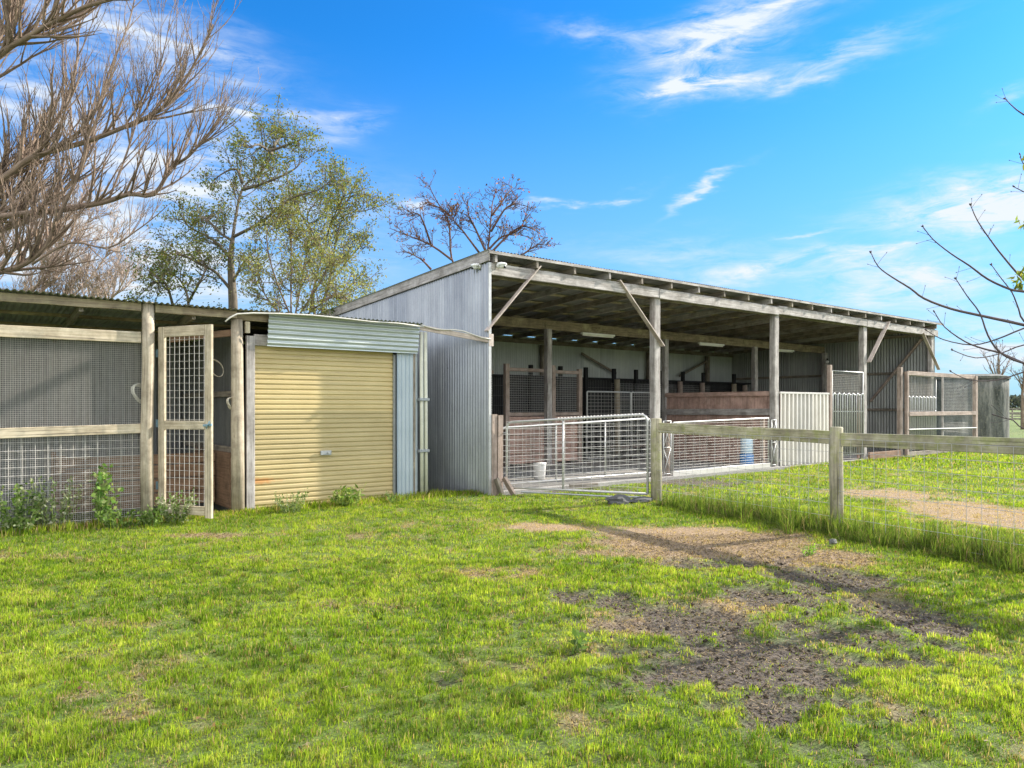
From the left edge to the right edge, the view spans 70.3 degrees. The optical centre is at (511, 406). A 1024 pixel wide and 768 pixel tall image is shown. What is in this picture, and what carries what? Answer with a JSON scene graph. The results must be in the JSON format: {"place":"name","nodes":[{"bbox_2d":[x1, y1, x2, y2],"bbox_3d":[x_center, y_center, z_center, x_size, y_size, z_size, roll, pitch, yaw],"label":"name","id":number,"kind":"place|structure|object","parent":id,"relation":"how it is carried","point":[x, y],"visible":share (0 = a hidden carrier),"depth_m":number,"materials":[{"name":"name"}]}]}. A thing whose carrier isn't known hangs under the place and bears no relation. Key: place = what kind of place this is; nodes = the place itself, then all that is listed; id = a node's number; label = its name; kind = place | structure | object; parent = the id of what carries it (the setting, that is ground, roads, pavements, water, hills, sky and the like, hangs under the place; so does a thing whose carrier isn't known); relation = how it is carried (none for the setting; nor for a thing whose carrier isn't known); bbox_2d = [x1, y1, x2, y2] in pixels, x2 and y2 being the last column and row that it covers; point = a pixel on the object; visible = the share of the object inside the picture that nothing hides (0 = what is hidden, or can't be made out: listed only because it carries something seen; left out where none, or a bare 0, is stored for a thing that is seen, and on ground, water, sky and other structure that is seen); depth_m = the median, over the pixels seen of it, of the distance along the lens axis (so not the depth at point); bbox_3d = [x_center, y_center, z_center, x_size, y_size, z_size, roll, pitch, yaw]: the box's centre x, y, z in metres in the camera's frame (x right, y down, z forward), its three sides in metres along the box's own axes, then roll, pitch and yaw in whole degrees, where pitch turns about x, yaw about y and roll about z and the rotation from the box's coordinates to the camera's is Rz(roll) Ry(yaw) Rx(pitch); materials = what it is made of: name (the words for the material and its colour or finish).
{"place":"outdoors","nodes":[
{"label":"outdoors","id":0,"kind":"place"},
{"bbox_2d":[0,455,909,538],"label":"edge grass","id":1,"kind":"structure","parent":0,"point":[264,508],"depth_m":10.93,"materials":[{"name":"green plant"}]},
{"bbox_2d":[0,554,1023,767],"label":"short grass","id":2,"kind":"structure","parent":0,"point":[204,614],"depth_m":4.44,"materials":[{"name":"green plant"}]},
{"bbox_2d":[0,407,1023,767],"bbox_3d":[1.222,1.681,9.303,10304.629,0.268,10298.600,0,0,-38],"label":"ground","id":3,"kind":"structure","parent":0,"point":[834,625],"depth_m":4.82,"materials":[{"name":"green plant"}]},
{"bbox_2d":[0,479,46,533],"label":"weed","id":4,"kind":"object","parent":3,"relation":"on","point":[18,519],"visible":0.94,"depth_m":9.01,"materials":[{"name":"green plant"}]},
{"bbox_2d":[25,476,82,530],"bbox_3d":[-5.893,1.250,9.387,0.630,0.759,0.394,0,0,-24],"label":"weed","id":5,"kind":"object","parent":3,"relation":"on","point":[64,511],"visible":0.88,"depth_m":9.33,"materials":[{"name":"green plant"}]},
{"bbox_2d":[0,154,155,299],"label":"bare thicket tree","id":6,"kind":"object","parent":3,"relation":"on","point":[43,282],"visible":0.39,"depth_m":26.37,"materials":[{"name":"brown plant"}]},
{"bbox_2d":[89,463,123,525],"bbox_3d":[-5.401,1.183,9.682,0.421,0.887,0.456,0,0,-38],"label":"weed","id":7,"kind":"object","parent":3,"relation":"on","point":[99,493],"visible":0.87,"depth_m":9.60,"materials":[{"name":"green plant"}]},
{"bbox_2d":[92,504,152,528],"bbox_3d":[-5.144,1.484,9.657,0.762,0.333,0.503,0,0,-38],"label":"weed","id":8,"kind":"object","parent":3,"relation":"on","point":[119,516],"visible":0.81,"depth_m":9.52,"materials":[{"name":"green plant"}]},
{"bbox_2d":[0,0,269,286],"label":"bare willow","id":9,"kind":"object","parent":3,"relation":"on","point":[28,156],"visible":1,"depth_m":16.00,"materials":[{"name":"brown plant"}]},
{"bbox_2d":[136,505,167,525],"bbox_3d":[-4.762,1.458,9.611,0.384,0.336,0.258,0,0,-25],"label":"weed","id":10,"kind":"object","parent":3,"relation":"on","point":[155,519],"visible":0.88,"depth_m":9.62,"materials":[{"name":"green plant"}]},
{"bbox_2d":[154,487,198,522],"bbox_3d":[-4.552,1.344,9.889,0.562,0.509,0.318,0,0,-38],"label":"weed","id":11,"kind":"object","parent":3,"relation":"on","point":[168,517],"visible":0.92,"depth_m":9.85,"materials":[{"name":"green plant"}]},
{"bbox_2d":[156,324,212,518],"bbox_3d":[-4.495,0.195,9.983,1.063,2.610,0.094,0,0,25],"label":"cage door","id":12,"kind":"structure","parent":3,"relation":"on","point":[163,425],"depth_m":9.98,"materials":[{"name":"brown wood"}]},
{"bbox_2d":[0,288,423,530],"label":"shed","id":13,"kind":"structure","parent":3,"relation":"on","point":[323,407],"depth_m":11.63,"materials":[{"name":"grey metal"}]},
{"bbox_2d":[51,452,214,514],"bbox_3d":[-5.839,1.120,11.245,2.070,0.860,1.210,0,0,-38],"label":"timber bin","id":14,"kind":"object","parent":13,"relation":"in","point":[199,482],"visible":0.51,"depth_m":10.74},
{"bbox_2d":[130,383,140,402],"bbox_3d":[-5.146,-0.179,10.097,0.070,0.301,0.291,0,0,37],"label":"hose coil","id":15,"kind":"object","parent":13,"relation":"hanging from","point":[135,396],"visible":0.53,"depth_m":10.02,"materials":[{"name":"beige rubber"}]},
{"bbox_2d":[213,359,223,376],"bbox_3d":[-4.484,-0.589,11.024,0.061,0.271,0.280,0,0,37],"label":"wire coil","id":16,"kind":"object","parent":13,"relation":"hanging from","point":[222,367],"visible":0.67,"depth_m":11.06,"materials":[{"name":"metal"}]},
{"bbox_2d":[226,397,231,409],"bbox_3d":[-4.171,-0.046,10.825,0.066,0.200,0.193,0,0,28],"label":"hanging rope","id":17,"kind":"object","parent":13,"relation":"hanging from","point":[228,404],"visible":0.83,"depth_m":10.76,"materials":[{"name":"beige fabric"}]},
{"bbox_2d":[255,346,392,507],"bbox_3d":[-3.009,0.310,11.783,2.442,2.580,0.076,0,0,-38],"label":"roller door","id":18,"kind":"structure","parent":13,"relation":"in","point":[323,417],"depth_m":11.76,"materials":[{"name":"metal"}]},
{"bbox_2d":[417,332,429,494],"bbox_3d":[-1.552,0.170,12.752,0.200,2.960,0.090,0,0,-38],"label":"downpipe","id":19,"kind":"object","parent":13,"relation":"attached to","point":[423,450],"visible":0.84,"depth_m":12.73,"materials":[{"name":"metal"}]},
{"bbox_2d":[420,325,493,345],"bbox_3d":[-1.005,-1.275,12.878,1.405,0.370,0.076,0,0,-15],"label":"spanning board","id":20,"kind":"object","parent":13,"relation":"attached to","point":[470,336],"visible":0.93,"depth_m":12.90,"materials":[{"name":"brown wood"}]},
{"bbox_2d":[121,84,356,308],"bbox_3d":[-7.285,-3.738,20.112,6.502,10.778,4.241,0,0,0],"label":"sparse leafy tree","id":21,"kind":"object","parent":3,"relation":"on","point":[165,257],"visible":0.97,"depth_m":19.65,"materials":[{"name":"green plant"}]},
{"bbox_2d":[272,487,308,512],"bbox_3d":[-3.291,1.409,10.833,0.611,0.370,0.339,0,0,-38],"label":"weed","id":22,"kind":"object","parent":3,"relation":"on","point":[287,502],"visible":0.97,"depth_m":10.82,"materials":[{"name":"green plant"}]},
{"bbox_2d":[229,193,374,314],"bbox_3d":[-5.519,-2.050,19.052,4.017,7.401,2.949,0,0,2],"label":"yellow willow bush","id":23,"kind":"object","parent":3,"relation":"on","point":[331,265],"visible":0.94,"depth_m":18.79,"materials":[{"name":"green plant"}]},
{"bbox_2d":[276,148,405,314],"bbox_3d":[-5.372,-2.959,22.334,4.320,9.219,3.431,0,0,-38],"label":"slender leafy tree","id":24,"kind":"object","parent":3,"relation":"on","point":[340,211],"visible":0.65,"depth_m":22.14,"materials":[{"name":"green plant"}]},
{"bbox_2d":[328,482,366,506],"bbox_3d":[-2.646,1.410,11.532,0.462,0.426,0.610,0,0,23],"label":"weed","id":25,"kind":"object","parent":3,"relation":"on","point":[347,500],"visible":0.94,"depth_m":11.44,"materials":[{"name":"green plant"}]},
{"bbox_2d":[385,490,411,502],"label":"weed","id":26,"kind":"object","parent":3,"relation":"on","point":[388,496],"visible":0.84,"depth_m":12.01,"materials":[{"name":"green plant"}]},
{"bbox_2d":[386,171,561,269],"bbox_3d":[-1.706,-4.669,32.966,8.015,12.638,3.031,0,0,-8],"label":"red leaved tree","id":27,"kind":"object","parent":3,"relation":"on","point":[448,216],"visible":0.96,"depth_m":33.00,"materials":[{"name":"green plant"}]},
{"bbox_2d":[494,478,503,494],"bbox_3d":[-0.234,1.425,12.992,0.132,0.340,0.237,0,0,-21],"label":"leaning block","id":28,"kind":"object","parent":3,"relation":"on","point":[498,485],"depth_m":12.93,"materials":[{"name":"beige wood"}]},
{"bbox_2d":[502,476,515,494],"bbox_3d":[-0.056,1.420,13.022,0.298,0.368,0.126,0,0,20],"label":"leaning block","id":29,"kind":"object","parent":3,"relation":"on","point":[508,485],"depth_m":12.98,"materials":[{"name":"beige wood"}]},
{"bbox_2d":[0,532,1023,767],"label":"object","id":30,"kind":"object","parent":3,"relation":"on","point":[735,633],"visible":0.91,"depth_m":5.38,"materials":[{"name":"brown soil"}]},
{"bbox_2d":[2,502,1023,764],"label":"fallen leaves","id":31,"kind":"object","parent":3,"relation":"on","point":[522,598],"visible":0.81,"depth_m":5.69,"materials":[{"name":"brown plant"}]},
{"bbox_2d":[49,547,1018,765],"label":"soil clods","id":32,"kind":"object","parent":3,"relation":"on","point":[833,684],"visible":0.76,"depth_m":5.10,"materials":[{"name":"brown soil"}]},
{"bbox_2d":[569,626,590,653],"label":"weed","id":33,"kind":"object","parent":3,"relation":"on","point":[580,641],"visible":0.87,"depth_m":4.64,"materials":[{"name":"green plant"}]},
{"bbox_2d":[521,491,638,497],"bbox_3d":[1.179,1.515,12.560,2.206,0.038,0.090,0,0,22],"label":"ground bar","id":34,"kind":"object","parent":3,"relation":"on","point":[572,494],"visible":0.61,"depth_m":12.59,"materials":[{"name":"metal"}]},
{"bbox_2d":[569,483,597,486],"bbox_3d":[1.395,1.518,14.122,0.586,0.065,0.073,0,0,-18],"label":"timber scrap","id":35,"kind":"object","parent":3,"relation":"on","point":[584,485],"visible":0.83,"depth_m":14.09,"materials":[{"name":"grey wood"}]},
{"bbox_2d":[605,494,631,504],"bbox_3d":[1.739,1.520,11.825,0.467,0.186,0.306,0,0,-38],"label":"stone","id":36,"kind":"object","parent":3,"relation":"on","point":[618,499],"visible":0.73,"depth_m":11.71,"materials":[{"name":"grey stone"}]},
{"bbox_2d":[316,249,943,495],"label":"open shed","id":37,"kind":"structure","parent":3,"relation":"on","point":[654,325],"depth_m":18.72,"materials":[{"name":"metal"}]},
{"bbox_2d":[471,263,481,269],"bbox_3d":[-0.658,-2.550,13.214,0.200,0.127,0.160,0,0,-38],"label":"security camera","id":38,"kind":"object","parent":37,"relation":"attached to","point":[474,266],"visible":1,"depth_m":13.16,"materials":[{"name":"white plastic"}]},
{"bbox_2d":[491,370,493,413],"bbox_3d":[-1.705,-0.325,17.862,3.087,1.240,0.068,0,0,-38],"label":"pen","id":39,"kind":"object","parent":37,"relation":"attached to","point":[492,372],"visible":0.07,"depth_m":18.82,"materials":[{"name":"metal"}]},
{"bbox_2d":[496,262,506,268],"bbox_3d":[-0.181,-2.540,13.056,0.160,0.127,0.205,0,0,-38],"label":"security camera","id":40,"kind":"object","parent":37,"relation":"attached to","point":[502,265],"visible":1,"depth_m":13.00,"materials":[{"name":"white plastic"}]},
{"bbox_2d":[503,363,543,465],"bbox_3d":[0.424,0.219,19.139,1.567,2.662,0.127,0,0,-38],"label":"pen","id":41,"kind":"object","parent":37,"relation":"on","point":[529,450],"visible":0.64,"depth_m":19.01,"materials":[{"name":"wood"}]},
{"bbox_2d":[533,462,545,479],"bbox_3d":[0.579,1.347,15.314,0.307,0.345,0.304,0,0,-38],"label":"bucket","id":42,"kind":"object","parent":37,"relation":"on","point":[538,472],"visible":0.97,"depth_m":15.21,"materials":[{"name":"white plastic"}]},
{"bbox_2d":[552,365,581,463],"bbox_3d":[1.488,0.215,19.959,1.116,2.669,0.128,0,0,-38],"label":"pen","id":43,"kind":"object","parent":37,"relation":"on","point":[571,448],"visible":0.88,"depth_m":20.02,"materials":[{"name":"wood"}]},
{"bbox_2d":[503,413,648,494],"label":"field gate","id":44,"kind":"structure","parent":37,"relation":"attached to","point":[582,472],"depth_m":12.61,"materials":[{"name":"metal"}]},
{"bbox_2d":[503,418,650,484],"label":"field gate","id":45,"kind":"structure","parent":37,"relation":"attached to","point":[555,427],"depth_m":14.59,"materials":[{"name":"metal"}]},
{"bbox_2d":[581,332,614,337],"bbox_3d":[2.377,-1.976,20.077,1.230,0.089,0.100,0,0,-38],"label":"tube light","id":46,"kind":"object","parent":37,"relation":"attached to","point":[597,335],"visible":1,"depth_m":20.02,"materials":[{"name":"white plastic"}]},
{"bbox_2d":[586,391,630,459],"bbox_3d":[2.781,0.510,20.764,1.792,1.922,0.048,0,0,-38],"label":"pipe panel","id":47,"kind":"object","parent":37,"relation":"on","point":[601,423],"visible":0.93,"depth_m":20.66,"materials":[{"name":"metal"}]},
{"bbox_2d":[614,379,619,454],"bbox_3d":[3.335,0.340,23.093,0.202,2.422,0.194,0,0,-38],"label":"pen post","id":48,"kind":"object","parent":37,"relation":"on","point":[616,412],"visible":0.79,"depth_m":23.01,"materials":[{"name":"wood"}]},
{"bbox_2d":[610,383,707,448],"bbox_3d":[5.110,0.289,24.581,5.005,2.083,0.046,0,0,-38],"label":"wire screen","id":49,"kind":"object","parent":48,"relation":"attached to","point":[638,446],"visible":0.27,"depth_m":23.96,"materials":[{"name":"grey metal"}]},
{"bbox_2d":[491,365,750,452],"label":"pens","id":50,"kind":"object","parent":37,"relation":"on","point":[604,384],"visible":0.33,"depth_m":24.72,"materials":[{"name":"metal"}]},
{"bbox_2d":[631,392,649,456],"bbox_3d":[3.866,0.510,21.601,0.952,1.922,0.048,0,0,-38],"label":"pipe panel","id":51,"kind":"object","parent":37,"relation":"on","point":[641,409],"visible":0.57,"depth_m":21.46,"materials":[{"name":"metal"}]},
{"bbox_2d":[663,421,671,474],"bbox_3d":[3.409,0.890,15.989,0.274,1.177,0.033,0,0,-38],"label":"braced frame","id":52,"kind":"object","parent":37,"relation":"attached to","point":[670,453],"visible":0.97,"depth_m":16.02,"materials":[{"name":"grey metal"}]},
{"bbox_2d":[677,381,682,392],"bbox_3d":[5.771,0.340,24.972,0.202,2.422,0.194,0,0,-38],"label":"pen post","id":53,"kind":"object","parent":37,"relation":"on","point":[679,386],"visible":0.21,"depth_m":24.89,"materials":[{"name":"wood"}]},
{"bbox_2d":[700,383,704,391],"bbox_3d":[6.721,0.350,25.705,0.202,2.402,0.194,0,0,-38],"label":"pen post","id":54,"kind":"object","parent":37,"relation":"on","point":[702,387],"visible":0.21,"depth_m":25.63,"materials":[{"name":"brown wood"}]},
{"bbox_2d":[698,342,723,346],"bbox_3d":[6.336,-1.976,23.131,1.230,0.089,0.100,0,0,-38],"label":"tube light","id":55,"kind":"object","parent":37,"relation":"attached to","point":[710,344],"visible":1,"depth_m":23.06,"materials":[{"name":"white plastic"}]},
{"bbox_2d":[665,391,769,463],"bbox_3d":[5.639,0.570,20.219,0.100,1.960,3.521,0,0,-38],"label":"board partition","id":56,"kind":"object","parent":37,"relation":"on","point":[696,406],"visible":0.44,"depth_m":20.23,"materials":[{"name":"brown wood"}]},
{"bbox_2d":[732,384,736,391],"bbox_3d":[8.190,0.350,26.838,0.202,2.402,0.194,0,0,-38],"label":"pen post","id":57,"kind":"object","parent":37,"relation":"on","point":[734,387],"visible":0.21,"depth_m":26.76,"materials":[{"name":"wood"}]},
{"bbox_2d":[742,385,746,391],"bbox_3d":[8.717,0.370,27.245,0.202,2.362,0.194,0,0,-38],"label":"pen post","id":58,"kind":"object","parent":37,"relation":"on","point":[744,388],"visible":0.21,"depth_m":27.16,"materials":[{"name":"brown wood"}]},
{"bbox_2d":[739,438,753,464],"bbox_3d":[5.961,1.115,18.485,0.350,0.810,0.350,0,0,-38],"label":"water drum","id":59,"kind":"object","parent":37,"relation":"on","point":[749,443],"visible":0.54,"depth_m":18.35,"materials":[{"name":"blue plastic"}]},
{"bbox_2d":[771,420,776,464],"bbox_3d":[6.651,0.900,18.490,0.224,1.157,0.033,0,0,-38],"label":"braced frame","id":60,"kind":"object","parent":37,"relation":"attached to","point":[775,444],"visible":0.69,"depth_m":18.52,"materials":[{"name":"grey metal"}]},
{"bbox_2d":[779,349,793,352],"bbox_3d":[9.551,-1.976,25.611,1.230,0.089,0.100,0,0,-38],"label":"tube light","id":61,"kind":"object","parent":37,"relation":"attached to","point":[784,350],"visible":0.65,"depth_m":25.65,"materials":[{"name":"white plastic"}]},
{"bbox_2d":[779,392,829,465],"bbox_3d":[7.836,0.565,19.491,2.420,1.910,0.097,0,0,-38],"label":"iron screen","id":62,"kind":"object","parent":37,"relation":"on","point":[805,410],"visible":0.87,"depth_m":19.43,"materials":[{"name":"white metal"}]},
{"bbox_2d":[832,370,863,455],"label":"barred gate","id":63,"kind":"structure","parent":37,"relation":"attached to","point":[860,411],"depth_m":20.94,"materials":[{"name":"metal"}]},
{"bbox_2d":[857,395,859,457],"bbox_3d":[10.159,0.575,21.344,0.100,1.850,0.050,0,0,-38],"label":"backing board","id":64,"kind":"object","parent":37,"relation":"on","point":[858,455],"visible":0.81,"depth_m":21.31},
{"bbox_2d":[909,375,935,449],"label":"barred gate","id":65,"kind":"structure","parent":37,"relation":"attached to","point":[930,406],"depth_m":23.65,"materials":[{"name":"metal"}]},
{"bbox_2d":[632,496,652,502],"bbox_3d":[2.128,1.532,11.956,0.514,0.116,0.270,0,0,-38],"label":"stone","id":66,"kind":"object","parent":3,"relation":"on","point":[640,499],"visible":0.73,"depth_m":11.85,"materials":[{"name":"grey stone"}]},
{"bbox_2d":[665,433,669,475],"bbox_3d":[3.464,1.025,16.180,0.080,1.150,0.080,0,0,-38],"label":"gate post","id":67,"kind":"object","parent":3,"relation":"on","point":[667,444],"visible":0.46,"depth_m":16.15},
{"bbox_2d":[672,417,769,475],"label":"field gate","id":68,"kind":"structure","parent":67,"relation":"attached to","point":[717,469],"depth_m":17.09,"materials":[{"name":"metal"}]},
{"bbox_2d":[760,419,764,462],"bbox_3d":[6.365,0.950,18.468,0.090,1.300,0.090,0,0,-38],"label":"gate post","id":69,"kind":"object","parent":3,"relation":"on","point":[762,425],"visible":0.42,"depth_m":18.44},
{"bbox_2d":[801,543,817,555],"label":"weed","id":70,"kind":"object","parent":3,"relation":"on","point":[811,550],"visible":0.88,"depth_m":7.70,"materials":[{"name":"green plant"}]},
{"bbox_2d":[827,365,831,445],"bbox_3d":[8.843,0.215,20.266,0.110,2.770,0.110,0,0,-38],"label":"gate post","id":71,"kind":"object","parent":3,"relation":"on","point":[829,378],"visible":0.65,"depth_m":20.21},
{"bbox_2d":[829,539,836,544],"bbox_3d":[3.622,1.519,8.205,0.103,0.068,0.086,0,0,-38],"label":"stone","id":72,"kind":"object","parent":3,"relation":"on","point":[833,541],"visible":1,"depth_m":8.18,"materials":[{"name":"stone"}]},
{"bbox_2d":[651,418,1023,554],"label":"paddock fence","id":73,"kind":"object","parent":3,"relation":"on","point":[837,439],"visible":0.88,"depth_m":9.03,"materials":[{"name":"wood"}]},
{"bbox_2d":[868,450,900,459],"bbox_3d":[11.348,1.470,22.135,1.990,0.240,0.060,0,0,-38],"label":"kick plank","id":74,"kind":"object","parent":3,"relation":"on","point":[885,454],"visible":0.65,"depth_m":22.05,"materials":[{"name":"brown wood"}]},
{"bbox_2d":[897,367,977,457],"bbox_3d":[14.414,0.175,24.496,5.740,2.850,0.237,0,0,-38],"label":"fence","id":75,"kind":"object","parent":3,"relation":"on","point":[973,413],"visible":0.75,"depth_m":24.48,"materials":[{"name":"metal"}]},
{"bbox_2d":[868,88,1023,428],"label":"budding tree","id":76,"kind":"object","parent":3,"relation":"on","point":[1019,286],"visible":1,"depth_m":6.63,"materials":[{"name":"brown plant"}]},
{"bbox_2d":[936,374,1010,437],"bbox_3d":[18.342,0.165,29.200,2.800,2.970,2.800,0,0,-38],"label":"water tank","id":77,"kind":"object","parent":3,"relation":"on","point":[994,394],"visible":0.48,"depth_m":27.98,"materials":[{"name":"concrete"}]},
{"bbox_2d":[981,338,1015,374],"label":"bare tree","id":78,"kind":"object","parent":3,"relation":"on","point":[998,365],"visible":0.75,"depth_m":43.96,"materials":[{"name":"brown plant"}]},
{"bbox_2d":[1006,360,1023,429],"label":"bare tree","id":79,"kind":"object","parent":3,"relation":"on","point":[1021,379],"visible":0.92,"depth_m":49.92,"materials":[{"name":"brown plant"}]},
{"bbox_2d":[1009,394,1020,407],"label":"tree line","id":80,"kind":"object","parent":3,"relation":"on","point":[1015,399],"visible":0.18,"depth_m":334.74,"materials":[{"name":"green plant"}]},
{"bbox_2d":[1009,408,1020,419],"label":"post and rail fence","id":81,"kind":"object","parent":3,"relation":"on","point":[1015,413],"visible":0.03,"depth_m":61.20,"materials":[{"name":"grey wood"}]},
{"bbox_2d":[1009,410,1020,417],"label":"post and rail fence","id":82,"kind":"object","parent":3,"relation":"on","point":[1011,416],"depth_m":86.70,"materials":[{"name":"grey wood"}]},
{"bbox_2d":[0,451,1023,562],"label":"paddock grass","id":83,"kind":"structure","parent":0,"point":[265,539],"depth_m":9.85,"materials":[{"name":"green plant"}]},
{"bbox_2d":[0,0,1023,403],"label":"sky","id":84,"kind":"structure","parent":0,"point":[767,147],"materials":[{"name":"blue"}]},
{"bbox_2d":[653,486,1023,573],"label":"long grass","id":85,"kind":"structure","parent":0,"point":[1002,555],"depth_m":8.57,"materials":[{"name":"green plant"}]}
]}

